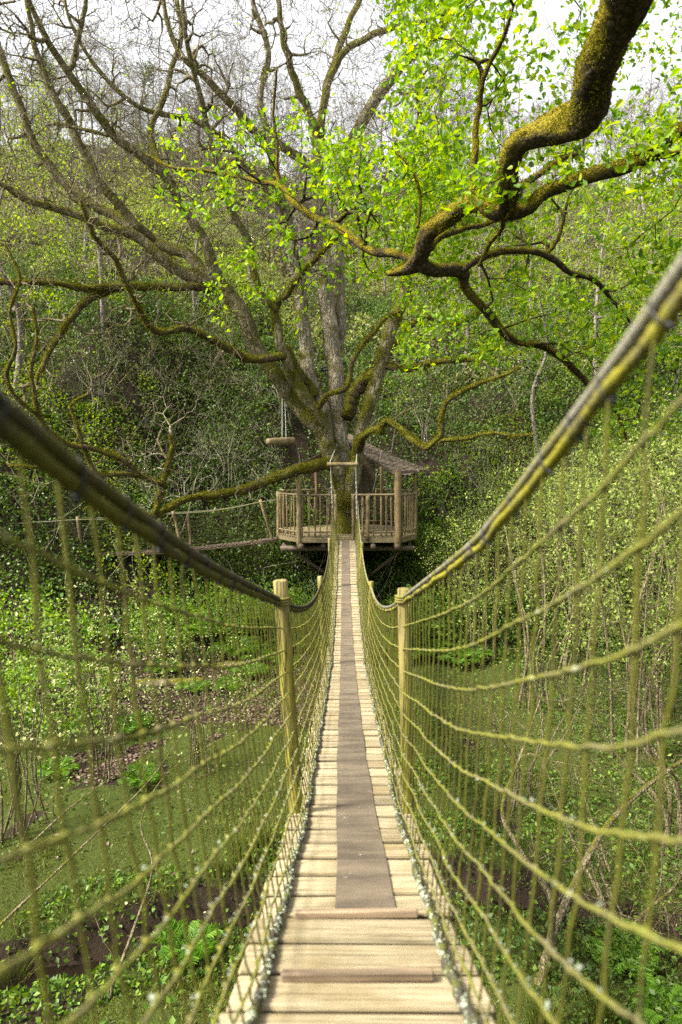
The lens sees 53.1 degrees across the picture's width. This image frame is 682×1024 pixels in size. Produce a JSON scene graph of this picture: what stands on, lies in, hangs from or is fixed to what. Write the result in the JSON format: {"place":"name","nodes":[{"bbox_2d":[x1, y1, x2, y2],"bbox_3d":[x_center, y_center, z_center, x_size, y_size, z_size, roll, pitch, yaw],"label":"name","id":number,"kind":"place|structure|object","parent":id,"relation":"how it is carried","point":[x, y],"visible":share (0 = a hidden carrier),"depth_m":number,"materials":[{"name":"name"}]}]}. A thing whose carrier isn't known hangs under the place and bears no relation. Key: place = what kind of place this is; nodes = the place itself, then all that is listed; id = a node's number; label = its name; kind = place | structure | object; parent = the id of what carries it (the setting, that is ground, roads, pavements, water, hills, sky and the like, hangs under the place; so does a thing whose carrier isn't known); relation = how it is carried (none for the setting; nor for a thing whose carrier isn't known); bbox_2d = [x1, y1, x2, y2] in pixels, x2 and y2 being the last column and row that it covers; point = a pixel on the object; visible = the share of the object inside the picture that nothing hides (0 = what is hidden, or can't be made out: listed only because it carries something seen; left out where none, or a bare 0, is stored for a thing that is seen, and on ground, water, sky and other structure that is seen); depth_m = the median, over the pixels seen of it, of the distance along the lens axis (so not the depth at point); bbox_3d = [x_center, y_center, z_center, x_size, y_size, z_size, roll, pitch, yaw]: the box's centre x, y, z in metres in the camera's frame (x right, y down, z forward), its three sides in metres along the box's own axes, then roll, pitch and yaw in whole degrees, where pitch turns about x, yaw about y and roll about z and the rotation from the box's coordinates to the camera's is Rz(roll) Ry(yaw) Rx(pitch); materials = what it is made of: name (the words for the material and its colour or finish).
{"place":"outdoors","nodes":[
{"label":"outdoors","id":0,"kind":"place"},
{"bbox_2d":[0,144,681,1023],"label":"ground","id":1,"kind":"structure","parent":0,"point":[98,950],"depth_m":15.63,"materials":[{"name":"plant"}]},
{"bbox_2d":[0,941,43,988],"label":"rush clump","id":2,"kind":"object","parent":1,"relation":"on","point":[20,974],"visible":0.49,"depth_m":8.02,"materials":[{"name":"green plant"}]},
{"bbox_2d":[0,43,61,177],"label":"bare tree","id":3,"kind":"object","parent":1,"relation":"on","point":[23,96],"visible":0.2,"depth_m":49.44,"materials":[{"name":"grey plant"}]},
{"bbox_2d":[1,108,65,226],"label":"bare tree","id":4,"kind":"object","parent":1,"relation":"on","point":[25,206],"visible":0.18,"depth_m":39.95,"materials":[{"name":"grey plant"}]},
{"bbox_2d":[0,63,85,302],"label":"leafy tree","id":5,"kind":"object","parent":1,"relation":"on","point":[2,179],"visible":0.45,"depth_m":28.14,"materials":[{"name":"green plant"}]},
{"bbox_2d":[14,47,75,199],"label":"pine tree","id":6,"kind":"object","parent":1,"relation":"on","point":[48,65],"visible":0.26,"depth_m":45.09,"materials":[{"name":"green plant"}]},
{"bbox_2d":[0,586,108,720],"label":"green shrub","id":7,"kind":"object","parent":1,"relation":"on","point":[48,607],"visible":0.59,"depth_m":15.57,"materials":[{"name":"green plant"}]},
{"bbox_2d":[0,127,111,402],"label":"leafy tree","id":8,"kind":"object","parent":1,"relation":"on","point":[19,359],"visible":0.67,"depth_m":23.67,"materials":[{"name":"green plant"}]},
{"bbox_2d":[37,756,79,777],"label":"fern","id":9,"kind":"object","parent":1,"relation":"on","point":[65,767],"visible":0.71,"depth_m":12.63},
{"bbox_2d":[15,113,110,258],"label":"bare tree","id":10,"kind":"object","parent":1,"relation":"on","point":[67,206],"visible":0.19,"depth_m":34.64,"materials":[{"name":"grey plant"}]},
{"bbox_2d":[0,594,136,846],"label":"cream shrub","id":11,"kind":"object","parent":1,"relation":"on","point":[27,788],"visible":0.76,"depth_m":10.20,"materials":[{"name":"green plant"}]},
{"bbox_2d":[0,633,137,755],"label":"green shrub","id":12,"kind":"object","parent":1,"relation":"on","point":[14,691],"visible":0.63,"depth_m":13.64,"materials":[{"name":"green plant"}]},
{"bbox_2d":[5,53,148,264],"bbox_3d":[-12.725,-16.510,32.880,6.557,9.704,6.777,1,4,18],"label":"leafy tree","id":13,"kind":"object","parent":1,"relation":"on","point":[85,234],"visible":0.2,"depth_m":32.53,"materials":[{"name":"green plant"}]},
{"bbox_2d":[49,17,111,135],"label":"bare tree","id":14,"kind":"object","parent":1,"relation":"on","point":[78,62],"visible":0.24,"depth_m":62.13,"materials":[{"name":"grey plant"}]},
{"bbox_2d":[50,17,126,157],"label":"bare tree","id":15,"kind":"object","parent":1,"relation":"on","point":[78,95],"visible":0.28,"depth_m":56.43,"materials":[{"name":"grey plant"}]},
{"bbox_2d":[44,318,139,418],"bbox_3d":[-8.672,-5.136,23.897,3.706,3.927,4.050,1,4,7],"label":"pale twiggy bush","id":16,"kind":"object","parent":1,"relation":"on","point":[93,397],"visible":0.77,"depth_m":24.31,"materials":[{"name":"beige plant"}]},
{"bbox_2d":[16,574,185,780],"bbox_3d":[-4.178,3.074,12.057,2.732,3.807,2.869,3,5,32],"label":"cream shrub","id":17,"kind":"object","parent":1,"relation":"on","point":[107,750],"visible":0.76,"depth_m":12.01,"materials":[{"name":"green plant"}]},
{"bbox_2d":[20,113,181,341],"bbox_3d":[-9.194,-10.725,26.485,5.957,8.529,5.763,2,4,20],"label":"leafy tree","id":18,"kind":"object","parent":1,"relation":"on","point":[102,306],"visible":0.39,"depth_m":26.32,"materials":[{"name":"green plant"}]},
{"bbox_2d":[74,42,141,151],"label":"bare tree","id":19,"kind":"object","parent":1,"relation":"on","point":[111,78],"visible":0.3,"depth_m":57.84,"materials":[{"name":"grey plant"}]},
{"bbox_2d":[79,77,149,195],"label":"bare tree","id":20,"kind":"object","parent":1,"relation":"on","point":[121,134],"visible":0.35,"depth_m":41.60,"materials":[{"name":"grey plant"}]},
{"bbox_2d":[0,703,258,998],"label":"trailing shrub","id":21,"kind":"object","parent":1,"relation":"on","point":[2,922],"visible":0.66,"depth_m":7.69,"materials":[{"name":"beige plant"}]},
{"bbox_2d":[112,711,154,733],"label":"fern","id":22,"kind":"object","parent":1,"relation":"on","point":[134,727],"visible":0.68,"depth_m":14.67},
{"bbox_2d":[108,78,159,187],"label":"bare tree","id":23,"kind":"object","parent":1,"relation":"on","point":[132,95],"visible":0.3,"depth_m":47.83,"materials":[{"name":"grey plant"}]},
{"bbox_2d":[105,29,168,132],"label":"bare tree","id":24,"kind":"object","parent":1,"relation":"on","point":[134,77],"visible":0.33,"depth_m":59.77,"materials":[{"name":"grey plant"}]},
{"bbox_2d":[117,762,159,787],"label":"fern","id":25,"kind":"object","parent":1,"relation":"on","point":[134,779],"visible":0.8,"depth_m":11.70,"materials":[{"name":"plant"}]},
{"bbox_2d":[122,55,177,188],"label":"pine tree","id":26,"kind":"object","parent":1,"relation":"on","point":[149,68],"visible":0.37,"depth_m":47.74,"materials":[{"name":"green plant"}]},
{"bbox_2d":[117,590,209,662],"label":"green shrub","id":27,"kind":"object","parent":1,"relation":"on","point":[170,623],"visible":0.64,"depth_m":18.71,"materials":[{"name":"green plant"}]},
{"bbox_2d":[136,676,204,687],"bbox_3d":[-4.391,4.387,17.514,1.886,0.405,0.302,1,4,9],"label":"fallen log","id":28,"kind":"object","parent":1,"relation":"on","point":[158,681],"visible":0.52,"depth_m":17.45,"materials":[{"name":"wood"}]},
{"bbox_2d":[156,75,199,165],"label":"bare tree","id":29,"kind":"object","parent":1,"relation":"on","point":[181,113],"visible":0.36,"depth_m":50.05,"materials":[{"name":"grey plant"}]},
{"bbox_2d":[150,918,223,967],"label":"fern","id":30,"kind":"object","parent":1,"relation":"on","point":[197,951],"visible":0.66,"depth_m":7.68,"materials":[{"name":"plant"}]},
{"bbox_2d":[137,174,244,323],"bbox_3d":[-6.415,-11.339,30.112,4.954,7.093,4.793,-1,4,-13],"label":"leafy tree","id":31,"kind":"object","parent":1,"relation":"on","point":[197,247],"visible":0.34,"depth_m":29.89,"materials":[{"name":"green plant"}]},
{"bbox_2d":[0,451,383,876],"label":"dead leaves","id":32,"kind":"object","parent":1,"relation":"on","point":[147,747],"visible":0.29,"depth_m":16.26,"materials":[{"name":"brown plant"}]},
{"bbox_2d":[158,105,228,201],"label":"bare tree","id":33,"kind":"object","parent":1,"relation":"on","point":[190,158],"visible":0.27,"depth_m":41.39,"materials":[{"name":"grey plant"}]},
{"bbox_2d":[161,37,228,159],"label":"bare tree","id":34,"kind":"object","parent":1,"relation":"on","point":[205,55],"visible":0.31,"depth_m":52.24,"materials":[{"name":"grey plant"}]},
{"bbox_2d":[128,627,262,774],"bbox_3d":[-2.457,3.366,11.870,2.195,2.753,2.515,0,4,6],"label":"cream shrub","id":35,"kind":"object","parent":1,"relation":"on","point":[195,748],"visible":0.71,"depth_m":11.95,"materials":[{"name":"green plant"}]},
{"bbox_2d":[149,123,241,244],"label":"bare tree","id":36,"kind":"object","parent":1,"relation":"on","point":[193,177],"visible":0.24,"depth_m":35.15,"materials":[{"name":"grey plant"}]},
{"bbox_2d":[202,840,242,879],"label":"rush clump","id":37,"kind":"object","parent":1,"relation":"on","point":[224,869],"visible":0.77,"depth_m":9.03,"materials":[{"name":"green plant"}]},
{"bbox_2d":[187,24,261,148],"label":"bare tree","id":38,"kind":"object","parent":1,"relation":"on","point":[228,53],"visible":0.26,"depth_m":60.24,"materials":[{"name":"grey plant"}]},
{"bbox_2d":[190,578,270,642],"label":"green shrub","id":39,"kind":"object","parent":1,"relation":"on","point":[233,600],"visible":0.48,"depth_m":20.25,"materials":[{"name":"green plant"}]},
{"bbox_2d":[202,55,259,167],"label":"bare tree","id":40,"kind":"object","parent":1,"relation":"on","point":[234,96],"visible":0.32,"depth_m":55.98,"materials":[{"name":"grey plant"}]},
{"bbox_2d":[208,634,261,656],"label":"fern","id":41,"kind":"object","parent":1,"relation":"on","point":[232,647],"visible":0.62,"depth_m":19.81,"materials":[{"name":"plant"}]},
{"bbox_2d":[190,401,282,487],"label":"pale twiggy bush","id":42,"kind":"object","parent":1,"relation":"on","point":[232,426],"visible":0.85,"depth_m":25.25,"materials":[{"name":"beige plant"}]},
{"bbox_2d":[198,31,279,181],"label":"bare tree","id":43,"kind":"object","parent":1,"relation":"on","point":[227,126],"visible":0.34,"depth_m":54.63,"materials":[{"name":"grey plant"}]},
{"bbox_2d":[213,815,266,866],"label":"rush clump","id":44,"kind":"object","parent":1,"relation":"on","point":[243,849],"visible":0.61,"depth_m":9.34,"materials":[{"name":"green plant"}]},
{"bbox_2d":[209,155,282,283],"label":"bare tree","id":45,"kind":"object","parent":1,"relation":"on","point":[264,223],"visible":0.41,"depth_m":35.86,"materials":[{"name":"grey plant"}]},
{"bbox_2d":[0,0,536,615],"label":"oak tree","id":46,"kind":"object","parent":1,"relation":"on","point":[320,414],"visible":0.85,"depth_m":19.56,"materials":[{"name":"brown plant"}]},
{"bbox_2d":[266,411,295,444],"bbox_3d":[-1.788,-3.196,21.480,0.716,2.211,1.612,1,4,15],"label":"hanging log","id":47,"kind":"object","parent":46,"relation":"hanging from","point":[280,440],"visible":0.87,"depth_m":21.16,"materials":[{"name":"brown wood"}]},
{"bbox_2d":[276,434,427,580],"bbox_3d":[0.427,-0.072,23.252,5.100,5.288,4.351,0,4,0],"label":"treehouse","id":48,"kind":"object","parent":46,"relation":"attached to","point":[397,534],"visible":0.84,"depth_m":21.96,"materials":[{"name":"brown wood"}]},
{"bbox_2d":[12,499,278,555],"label":"rope bridge","id":49,"kind":"structure","parent":48,"relation":"attached to","point":[271,539],"depth_m":22.36,"materials":[{"name":"brown wood"}]},
{"bbox_2d":[0,252,681,1023],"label":"suspension bridge","id":50,"kind":"structure","parent":48,"relation":"attached to","point":[310,952],"depth_m":1.66,"materials":[{"name":"brown wood"}]},
{"bbox_2d":[335,540,395,907],"bbox_3d":[0.101,1.448,11.777,0.226,1.574,18.851,0,4,0],"label":"runner mat","id":51,"kind":"object","parent":50,"relation":"on","point":[362,878],"visible":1,"depth_m":3.68,"materials":[{"name":"wood"}]},
{"bbox_2d":[254,585,318,635],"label":"green shrub","id":52,"kind":"object","parent":1,"relation":"on","point":[301,600],"visible":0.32,"depth_m":20.79,"materials":[{"name":"green plant"}]},
{"bbox_2d":[259,133,332,263],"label":"bare tree","id":53,"kind":"object","parent":1,"relation":"on","point":[297,219],"visible":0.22,"depth_m":41.23,"materials":[{"name":"grey plant"}]},
{"bbox_2d":[275,87,334,212],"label":"bare tree","id":54,"kind":"object","parent":1,"relation":"on","point":[299,133],"visible":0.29,"depth_m":52.80,"materials":[{"name":"grey plant"}]},
{"bbox_2d":[0,245,681,650],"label":"ivy","id":55,"kind":"object","parent":1,"relation":"on","point":[206,467],"visible":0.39,"depth_m":25.61,"materials":[{"name":"green plant"}]},
{"bbox_2d":[0,443,681,1023],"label":"weeds","id":56,"kind":"object","parent":1,"relation":"on","point":[54,985],"visible":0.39,"depth_m":9.12,"materials":[{"name":"green plant"}]},
{"bbox_2d":[0,226,681,700],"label":"bramble","id":57,"kind":"object","parent":1,"relation":"on","point":[268,342],"visible":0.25,"depth_m":26.22,"materials":[{"name":"green plant"}]},
{"bbox_2d":[0,167,681,610],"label":"spring leaves","id":58,"kind":"object","parent":1,"relation":"on","point":[110,565],"visible":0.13,"depth_m":28.10,"materials":[{"name":"green plant"}]},
{"bbox_2d":[0,130,681,386],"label":"hillside scrub","id":59,"kind":"object","parent":1,"relation":"on","point":[87,266],"visible":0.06,"depth_m":38.24,"materials":[{"name":"green plant"}]},
{"bbox_2d":[0,24,681,631],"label":"dry stems","id":60,"kind":"object","parent":1,"relation":"on","point":[312,322],"visible":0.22,"depth_m":30.10,"materials":[{"name":"plant"}]},
{"bbox_2d":[307,83,381,171],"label":"bare tree","id":61,"kind":"object","parent":1,"relation":"on","point":[334,131],"visible":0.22,"depth_m":57.24,"materials":[{"name":"grey plant"}]},
{"bbox_2d":[347,84,416,221],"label":"bare tree","id":62,"kind":"object","parent":1,"relation":"on","point":[380,134],"visible":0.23,"depth_m":51.71,"materials":[{"name":"grey plant"}]},
{"bbox_2d":[376,584,447,639],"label":"green shrub","id":63,"kind":"object","parent":1,"relation":"on","point":[393,600],"visible":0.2,"depth_m":20.48,"materials":[{"name":"green plant"}]},
{"bbox_2d":[146,0,681,452],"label":"oak tree","id":64,"kind":"object","parent":1,"relation":"on","point":[580,115],"visible":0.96,"depth_m":6.42,"materials":[{"name":"green plant"}]},
{"bbox_2d":[397,636,452,655],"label":"fern","id":65,"kind":"object","parent":1,"relation":"on","point":[436,645],"visible":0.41,"depth_m":19.98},
{"bbox_2d":[391,379,472,454],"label":"pale twiggy bush","id":66,"kind":"object","parent":1,"relation":"on","point":[424,432],"visible":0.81,"depth_m":27.14,"materials":[{"name":"beige plant"}]},
{"bbox_2d":[403,515,482,586],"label":"green shrub","id":67,"kind":"object","parent":1,"relation":"on","point":[430,538],"visible":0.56,"depth_m":23.12,"materials":[{"name":"green plant"}]},
{"bbox_2d":[414,218,514,373],"bbox_3d":[5.578,-9.438,30.365,4.673,7.080,4.615,0,4,6],"label":"leafy tree","id":68,"kind":"object","parent":1,"relation":"on","point":[467,331],"visible":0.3,"depth_m":30.29,"materials":[{"name":"green plant"}]},
{"bbox_2d":[442,430,522,513],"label":"pale twiggy bush","id":69,"kind":"object","parent":1,"relation":"on","point":[481,491],"visible":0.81,"depth_m":25.30,"materials":[{"name":"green plant"}]},
{"bbox_2d":[413,492,554,661],"bbox_3d":[4.265,1.912,19.780,3.910,5.166,4.596,2,5,28],"label":"willow shrub","id":70,"kind":"object","parent":1,"relation":"on","point":[489,582],"visible":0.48,"depth_m":19.62,"materials":[{"name":"green plant"}]},
{"bbox_2d":[451,138,516,293],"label":"bare tree","id":71,"kind":"object","parent":1,"relation":"on","point":[480,253],"visible":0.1,"depth_m":36.22,"materials":[{"name":"grey plant"}]},
{"bbox_2d":[471,90,543,186],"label":"bare tree","id":72,"kind":"object","parent":1,"relation":"on","point":[507,121],"visible":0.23,"depth_m":49.40,"materials":[{"name":"grey plant"}]},
{"bbox_2d":[484,61,548,136],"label":"bare tree","id":73,"kind":"object","parent":1,"relation":"on","point":[518,98],"visible":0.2,"depth_m":63.87,"materials":[{"name":"grey plant"}]},
{"bbox_2d":[431,631,624,815],"bbox_3d":[3.015,3.456,10.950,3.099,3.153,3.075,-2,5,-28],"label":"bare shrub","id":74,"kind":"object","parent":1,"relation":"on","point":[529,777],"visible":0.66,"depth_m":10.83,"materials":[{"name":"green plant"}]},
{"bbox_2d":[458,440,611,646],"bbox_3d":[5.823,1.008,20.895,4.562,6.426,4.248,1,4,11],"label":"willow shrub","id":75,"kind":"object","parent":1,"relation":"on","point":[542,591],"visible":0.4,"depth_m":20.77,"materials":[{"name":"green plant"}]},
{"bbox_2d":[439,455,637,714],"bbox_3d":[4.296,1.717,15.423,4.255,6.151,4.767,1,4,17],"label":"willow shrub","id":76,"kind":"object","parent":1,"relation":"on","point":[527,644],"visible":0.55,"depth_m":15.25,"materials":[{"name":"green plant"}]},
{"bbox_2d":[485,171,592,321],"bbox_3d":[9.572,-12.601,33.126,5.168,7.648,5.342,3,5,32],"label":"leafy tree","id":77,"kind":"object","parent":1,"relation":"on","point":[530,273],"visible":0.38,"depth_m":33.00,"materials":[{"name":"green plant"}]},
{"bbox_2d":[483,270,603,455],"bbox_3d":[7.721,-5.690,26.622,4.861,7.364,4.800,-3,5,-37],"label":"leafy tree","id":78,"kind":"object","parent":1,"relation":"on","point":[534,386],"visible":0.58,"depth_m":26.64,"materials":[{"name":"green plant"}]},
{"bbox_2d":[512,976,578,1023],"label":"rush clump","id":79,"kind":"object","parent":1,"relation":"on","point":[536,1015],"visible":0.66,"depth_m":6.80,"materials":[{"name":"green plant"}]},
{"bbox_2d":[506,113,625,276],"bbox_3d":[11.965,-17.490,38.043,6.661,9.537,6.444,1,4,9],"label":"leafy tree","id":80,"kind":"object","parent":1,"relation":"on","point":[557,213],"visible":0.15,"depth_m":37.72,"materials":[{"name":"green plant"}]},
{"bbox_2d":[462,706,681,987],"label":"bare shrub","id":81,"kind":"object","parent":1,"relation":"on","point":[618,911],"visible":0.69,"depth_m":8.40,"materials":[{"name":"green plant"}]},
{"bbox_2d":[465,682,681,985],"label":"leaning sapling","id":82,"kind":"object","parent":1,"relation":"on","point":[587,857],"visible":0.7,"depth_m":7.83,"materials":[{"name":"plant"}]},
{"bbox_2d":[500,421,680,684],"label":"willow shrub","id":83,"kind":"object","parent":1,"relation":"on","point":[564,658],"visible":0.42,"depth_m":17.63,"materials":[{"name":"green plant"}]},
{"bbox_2d":[565,178,622,271],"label":"bare tree","id":84,"kind":"object","parent":1,"relation":"on","point":[589,239],"visible":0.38,"depth_m":38.21,"materials":[{"name":"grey plant"}]},
{"bbox_2d":[527,400,676,617],"bbox_3d":[7.951,-0.025,21.477,5.018,7.390,4.673,-2,5,-23],"label":"willow shrub","id":85,"kind":"object","parent":1,"relation":"on","point":[597,446],"visible":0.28,"depth_m":21.31,"materials":[{"name":"green plant"}]},
{"bbox_2d":[524,420,681,768],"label":"willow shrub","id":86,"kind":"object","parent":1,"relation":"on","point":[642,716],"visible":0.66,"depth_m":12.82,"materials":[{"name":"green plant"}]},
{"bbox_2d":[569,961,636,1023],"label":"rush clump","id":87,"kind":"object","parent":1,"relation":"on","point":[595,1008],"visible":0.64,"depth_m":6.88,"materials":[{"name":"green plant"}]},
{"bbox_2d":[532,424,681,720],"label":"willow shrub","id":88,"kind":"object","parent":1,"relation":"on","point":[643,617],"visible":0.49,"depth_m":15.37,"materials":[{"name":"green plant"}]},
{"bbox_2d":[536,197,679,377],"bbox_3d":[10.999,-8.870,28.451,5.849,8.656,6.045,1,4,12],"label":"leafy tree","id":89,"kind":"object","parent":1,"relation":"on","point":[597,301],"visible":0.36,"depth_m":28.46,"materials":[{"name":"green plant"}]},
{"bbox_2d":[546,594,681,869],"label":"bare shrub","id":90,"kind":"object","parent":1,"relation":"on","point":[671,814],"visible":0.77,"depth_m":9.67,"materials":[{"name":"brown plant"}]},
{"bbox_2d":[562,393,681,683],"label":"willow shrub","id":91,"kind":"object","parent":1,"relation":"on","point":[636,456],"visible":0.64,"depth_m":13.54,"materials":[{"name":"green plant"}]},
{"bbox_2d":[582,919,662,981],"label":"fern","id":92,"kind":"object","parent":1,"relation":"on","point":[600,948],"visible":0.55,"depth_m":7.66,"materials":[{"name":"plant"}]},
{"bbox_2d":[566,111,681,311],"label":"leafy tree","id":93,"kind":"object","parent":1,"relation":"on","point":[643,208],"visible":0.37,"depth_m":33.12,"materials":[{"name":"green plant"}]},
{"bbox_2d":[571,383,681,685],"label":"willow shrub","id":94,"kind":"object","parent":1,"relation":"on","point":[669,571],"visible":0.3,"depth_m":17.37,"materials":[{"name":"green plant"}]},
{"bbox_2d":[587,90,671,236],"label":"bare tree","id":95,"kind":"object","parent":1,"relation":"on","point":[627,116],"visible":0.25,"depth_m":47.84,"materials":[{"name":"grey plant"}]},
{"bbox_2d":[610,85,675,216],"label":"bare tree","id":96,"kind":"object","parent":1,"relation":"on","point":[641,123],"visible":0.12,"depth_m":52.62,"materials":[{"name":"grey plant"}]},
{"bbox_2d":[610,219,681,373],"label":"leafy tree","id":97,"kind":"object","parent":1,"relation":"on","point":[680,331],"visible":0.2,"depth_m":27.25,"materials":[{"name":"green plant"}]},
{"bbox_2d":[612,54,681,198],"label":"bare tree","id":98,"kind":"object","parent":1,"relation":"on","point":[651,83],"visible":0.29,"depth_m":59.37,"materials":[{"name":"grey plant"}]},
{"bbox_2d":[612,118,681,276],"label":"leafy tree","id":99,"kind":"object","parent":1,"relation":"on","point":[650,192],"visible":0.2,"depth_m":38.95,"materials":[{"name":"green plant"}]},
{"bbox_2d":[631,975,681,1023],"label":"fern","id":100,"kind":"object","parent":1,"relation":"on","point":[651,1014],"visible":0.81,"depth_m":6.98,"materials":[{"name":"plant"}]},
{"bbox_2d":[0,897,681,999],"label":"stream","id":101,"kind":"structure","parent":0,"point":[69,970],"depth_m":8.24,"materials":[{"name":"black liquid"}]},
{"bbox_2d":[0,0,681,190],"label":"sky","id":102,"kind":"structure","parent":0,"point":[553,12],"materials":[{"name":"white"}]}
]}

